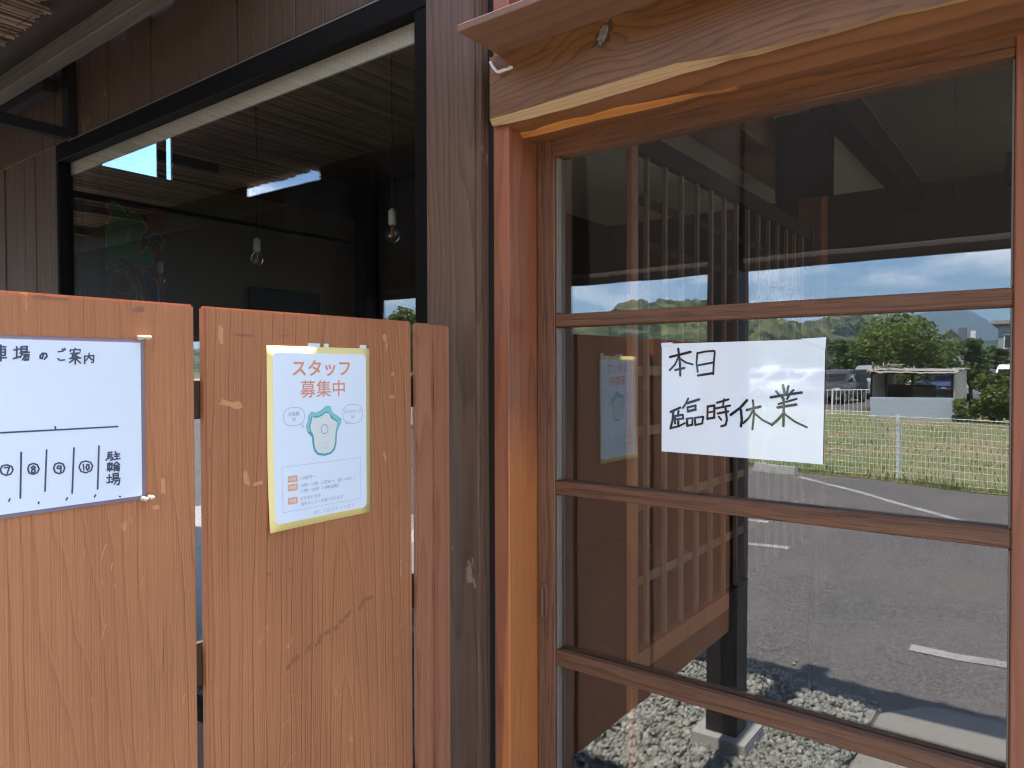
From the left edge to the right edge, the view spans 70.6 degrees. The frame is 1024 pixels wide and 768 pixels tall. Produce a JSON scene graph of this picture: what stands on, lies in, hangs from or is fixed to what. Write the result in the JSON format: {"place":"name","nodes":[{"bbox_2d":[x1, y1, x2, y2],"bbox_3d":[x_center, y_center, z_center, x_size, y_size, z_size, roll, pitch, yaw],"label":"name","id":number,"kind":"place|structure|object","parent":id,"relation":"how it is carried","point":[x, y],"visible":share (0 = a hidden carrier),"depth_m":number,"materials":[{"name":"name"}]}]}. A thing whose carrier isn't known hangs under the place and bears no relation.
{"place":"outdoors","nodes":[
{"label":"outdoors","id":0,"kind":"place"},
{"bbox_2d":[102,138,170,179],"label":"sky","id":1,"kind":"structure","parent":0,"point":[142,161],"materials":[{"name":"blue"}]},
{"bbox_2d":[411,469,412,503],"bbox_3d":[-0.776,0.962,4.622,1.400,0.715,0.800,1,1,37],"label":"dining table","id":2,"kind":"object","parent":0,"point":[412,486],"depth_m":4.30,"materials":[{"name":"white wood"}]},
{"bbox_2d":[195,519,1006,767],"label":"room floor","id":3,"kind":"structure","parent":0,"point":[926,664],"depth_m":3.56,"materials":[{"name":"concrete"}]},
{"bbox_2d":[84,166,354,546],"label":"wall","id":4,"kind":"structure","parent":3,"relation":"on","point":[209,263],"depth_m":5.96,"materials":[{"name":"brown paint"}]},
{"bbox_2d":[156,140,166,178],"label":"wall","id":5,"kind":"structure","parent":4,"relation":"on","point":[162,162],"depth_m":5.54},
{"bbox_2d":[84,193,356,244],"bbox_3d":[-2.502,-1.344,5.761,0.029,0.025,3.545,1,1,37],"label":"wall rail","id":6,"kind":"object","parent":4,"relation":"attached to","point":[104,198],"depth_m":5.89,"materials":[{"name":"black wood"}]},
{"bbox_2d":[84,164,102,195],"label":"wall boards","id":7,"kind":"object","parent":6,"relation":"on","point":[93,183],"depth_m":5.15,"materials":[{"name":"brown wood"}]},
{"bbox_2d":[105,200,166,302],"bbox_3d":[-2.766,-0.768,5.335,0.034,1.100,0.448,1,1,37],"label":"fishing flag","id":8,"kind":"object","parent":6,"relation":"hanging from","point":[131,246],"visible":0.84,"depth_m":5.31,"materials":[{"name":"multicoloured fabric"}]},
{"bbox_2d":[170,137,354,218],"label":"wall","id":9,"kind":"structure","parent":4,"relation":"on","point":[192,163],"depth_m":6.20,"materials":[{"name":"brown wood"}]},
{"bbox_2d":[248,287,319,314],"bbox_3d":[-2.003,-0.608,6.402,0.060,0.437,0.715,1,1,37],"label":"wall screen","id":10,"kind":"object","parent":4,"relation":"attached to","point":[268,299],"depth_m":6.35,"materials":[{"name":"black metal"}]},
{"bbox_2d":[354,183,378,318],"bbox_3d":[-1.419,-0.331,7.090,0.169,3.216,0.158,1,1,37],"label":"corner post","id":11,"kind":"object","parent":3,"relation":"on","point":[366,256],"visible":0.42,"depth_m":7.01,"materials":[{"name":"black wood"}]},
{"bbox_2d":[378,177,415,518],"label":"back wall","id":12,"kind":"structure","parent":3,"relation":"on","point":[397,287],"depth_m":6.92,"materials":[{"name":"brown paint"}]},
{"bbox_2d":[565,213,608,553],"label":"dividing wall","id":13,"kind":"structure","parent":3,"relation":"on","point":[586,366],"depth_m":5.75,"materials":[{"name":"paint"}]},
{"bbox_2d":[174,44,414,185],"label":"room ceiling","id":14,"kind":"structure","parent":13,"relation":"on","point":[337,127],"depth_m":5.40,"materials":[{"name":"brown wood"}]},
{"bbox_2d":[154,142,164,285],"bbox_3d":[-2.219,-1.256,4.542,0.066,1.276,0.066,1,1,37],"label":"pendant bulb","id":15,"kind":"object","parent":14,"relation":"hanging from","point":[159,266],"visible":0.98,"depth_m":4.54,"materials":[{"name":"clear glass"}]},
{"bbox_2d":[251,105,261,265],"bbox_3d":[-1.383,-1.261,3.909,0.066,1.247,0.066,1,1,37],"label":"pendant bulb","id":16,"kind":"object","parent":14,"relation":"hanging from","point":[256,244],"visible":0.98,"depth_m":3.91,"materials":[{"name":"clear glass"}]},
{"bbox_2d":[385,53,399,242],"bbox_3d":[-0.544,-1.259,3.273,0.066,1.233,0.066,1,1,37],"label":"pendant bulb","id":17,"kind":"object","parent":14,"relation":"hanging from","point":[391,216],"visible":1,"depth_m":3.27,"materials":[{"name":"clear glass"}]},
{"bbox_2d":[626,140,814,767],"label":"lattice screen","id":18,"kind":"object","parent":3,"relation":"on","point":[751,632],"visible":0.75,"depth_m":2.13,"materials":[{"name":"orange wood"}]},
{"bbox_2d":[609,172,1013,599],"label":"back wall","id":19,"kind":"structure","parent":3,"relation":"on","point":[917,413],"depth_m":4.77,"materials":[{"name":"glass"}]},
{"bbox_2d":[797,196,827,604],"bbox_3d":[1.820,0.028,4.384,0.134,2.580,0.135,1,1,37],"label":"cedar post","id":20,"kind":"object","parent":3,"relation":"on","point":[813,212],"visible":0.24,"depth_m":4.32,"materials":[{"name":"brown wood"}]},
{"bbox_2d":[565,98,923,225],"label":"entrance ceiling","id":21,"kind":"structure","parent":0,"point":[595,187],"depth_m":4.60,"materials":[{"name":"beige paint"}]},
{"bbox_2d":[688,117,775,189],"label":"ceiling beam","id":22,"kind":"structure","parent":21,"relation":"attached to","point":[749,147],"depth_m":3.35,"materials":[{"name":"brown wood"}]},
{"bbox_2d":[775,111,833,202],"bbox_3d":[1.353,-1.056,3.349,0.254,0.397,0.025,1,1,37],"label":"hanging board","id":23,"kind":"object","parent":21,"relation":"hanging from","point":[804,166],"visible":0.82,"depth_m":3.34,"materials":[{"name":"black wood"}]},
{"bbox_2d":[810,98,923,210],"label":"ceiling beam","id":24,"kind":"structure","parent":21,"relation":"attached to","point":[856,129],"depth_m":3.47,"materials":[{"name":"brown wood"}]},
{"bbox_2d":[863,66,1012,182],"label":"entrance ceiling","id":25,"kind":"structure","parent":0,"point":[955,128],"depth_m":3.49,"materials":[{"name":"paint"}]},
{"bbox_2d":[1004,151,1011,188],"bbox_3d":[1.594,-0.931,2.287,0.062,0.612,0.061,1,1,37],"label":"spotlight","id":26,"kind":"object","parent":25,"relation":"attached to","point":[1008,177],"visible":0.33,"depth_m":2.29,"materials":[{"name":"black metal"}]},
{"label":"asphalt","id":27,"kind":"structure","parent":0,"visible":0},
{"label":"building plinth","id":28,"kind":"structure","parent":27,"relation":"on","visible":0},
{"bbox_2d":[0,147,57,293],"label":"siding wall","id":29,"kind":"structure","parent":28,"relation":"on","point":[28,227],"depth_m":3.11,"materials":[{"name":"brown wood"}]},
{"bbox_2d":[0,0,372,171],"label":"plank wall","id":30,"kind":"structure","parent":29,"relation":"on","point":[184,43],"depth_m":2.39,"materials":[{"name":"brown wood"}]},
{"bbox_2d":[0,61,75,139],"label":"iron bracket","id":31,"kind":"object","parent":30,"relation":"attached to","point":[66,130],"visible":0.83,"depth_m":2.77,"materials":[{"name":"black metal"}]},
{"bbox_2d":[0,0,173,114],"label":"reed awning","id":32,"kind":"object","parent":31,"relation":"on","point":[41,41],"visible":1,"depth_m":2.47,"materials":[{"name":"brown plant"}]},
{"bbox_2d":[126,15,149,40],"bbox_3d":[-1.251,-1.195,2.405,0.080,0.090,0.060,1,1,37],"label":"wooden wedge","id":33,"kind":"object","parent":30,"relation":"attached to","point":[138,30],"visible":0.46,"depth_m":2.40,"materials":[{"name":"brown wood"}]},
{"bbox_2d":[197,721,203,767],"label":"sill wall","id":34,"kind":"structure","parent":28,"relation":"on","point":[200,743],"depth_m":2.34,"materials":[{"name":"grey wood"}]},
{"bbox_2d":[56,0,426,722],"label":"shop window","id":35,"kind":"structure","parent":34,"relation":"on","point":[362,34],"depth_m":2.10,"materials":[{"name":"black glass"}]},
{"bbox_3d":[1.420,1.398,0.570,3.400,0.038,0.140,1,1,37],"label":"door threshold","id":36,"kind":"object","parent":28,"relation":"on","visible":0},
{"bbox_2d":[537,34,1023,767],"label":"sliding door","id":37,"kind":"structure","parent":36,"relation":"on","point":[557,656],"depth_m":1.28,"materials":[{"name":"brown wood"}]},
{"bbox_2d":[661,337,825,463],"bbox_3d":[0.411,0.028,1.315,0.302,0.216,0.002,1,1,37],"label":"closed notice","id":38,"kind":"object","parent":37,"relation":"attached to","point":[763,400],"visible":1,"depth_m":1.31,"materials":[{"name":"white paper"}]},
{"bbox_3d":[-0.920,0.193,0.494,0.244,2.760,0.244,1,1,37],"label":"porch post","id":39,"kind":"object","parent":27,"relation":"on","visible":0},
{"bbox_2d":[0,290,450,767],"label":"board fence","id":40,"kind":"object","parent":39,"relation":"attached to","point":[299,655],"visible":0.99,"depth_m":1.09,"materials":[{"name":"brown wood"}]},
{"bbox_2d":[0,335,145,518],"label":"parking notice","id":41,"kind":"object","parent":40,"relation":"attached to","point":[72,422],"visible":1,"depth_m":0.91,"materials":[{"name":"white paper"}]},
{"bbox_2d":[136,335,144,339],"bbox_3d":[-0.501,-0.063,0.978,0.013,0.007,0.007,1,1,37],"label":"push pin","id":42,"kind":"object","parent":41,"relation":"attached to","point":[140,337],"visible":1,"depth_m":0.98,"materials":[{"name":"white plastic"}]},
{"bbox_2d":[139,496,148,501],"bbox_3d":[-0.500,0.156,0.983,0.013,0.007,0.007,1,1,37],"label":"push pin","id":43,"kind":"object","parent":41,"relation":"attached to","point":[143,498],"visible":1,"depth_m":0.98,"materials":[{"name":"white plastic"}]},
{"bbox_2d":[144,335,151,339],"bbox_3d":[-0.496,-0.063,0.985,0.013,0.007,0.007,1,1,37],"label":"push pin","id":44,"kind":"object","parent":41,"relation":"attached to","point":[148,337],"visible":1,"depth_m":0.98,"materials":[{"name":"white plastic"}]},
{"bbox_2d":[146,494,154,499],"bbox_3d":[-0.494,0.155,0.990,0.013,0.007,0.007,1,1,37],"label":"push pin","id":45,"kind":"object","parent":41,"relation":"attached to","point":[151,497],"visible":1,"depth_m":0.99,"materials":[{"name":"white plastic"}]},
{"bbox_2d":[266,343,369,532],"bbox_3d":[-0.320,0.083,1.227,0.006,0.303,0.213,1,1,37],"label":"staff poster","id":46,"kind":"object","parent":40,"relation":"attached to","point":[318,431],"visible":1,"depth_m":1.22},
{"label":"gravel bed","id":47,"kind":"structure","parent":27,"relation":"on","visible":0},
{"bbox_2d":[426,0,495,767],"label":"wooden column","id":48,"kind":"structure","parent":47,"relation":"on","point":[460,216],"depth_m":1.52,"materials":[{"name":"brown wood"}]},
{"bbox_2d":[493,0,537,767],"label":"door jamb","id":49,"kind":"object","parent":48,"relation":"attached to","point":[516,432],"depth_m":1.51,"materials":[{"name":"brown wood"}]},
{"bbox_2d":[490,0,1023,144],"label":"lintel beam","id":50,"kind":"structure","parent":49,"relation":"attached to","point":[659,58],"depth_m":1.22,"materials":[{"name":"brown wood"}]},
{"bbox_2d":[489,61,512,73],"bbox_3d":[-0.023,-0.637,1.451,0.055,0.031,0.011,0,1,28],"label":"screw hook","id":51,"kind":"object","parent":50,"relation":"attached to","point":[510,67],"visible":1,"depth_m":1.45,"materials":[{"name":"white metal"}]},
{"bbox_2d":[457,0,658,54],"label":"canopy board","id":52,"kind":"object","parent":50,"relation":"on","point":[518,24],"visible":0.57,"depth_m":1.32,"materials":[{"name":"brown wood"}]}
]}

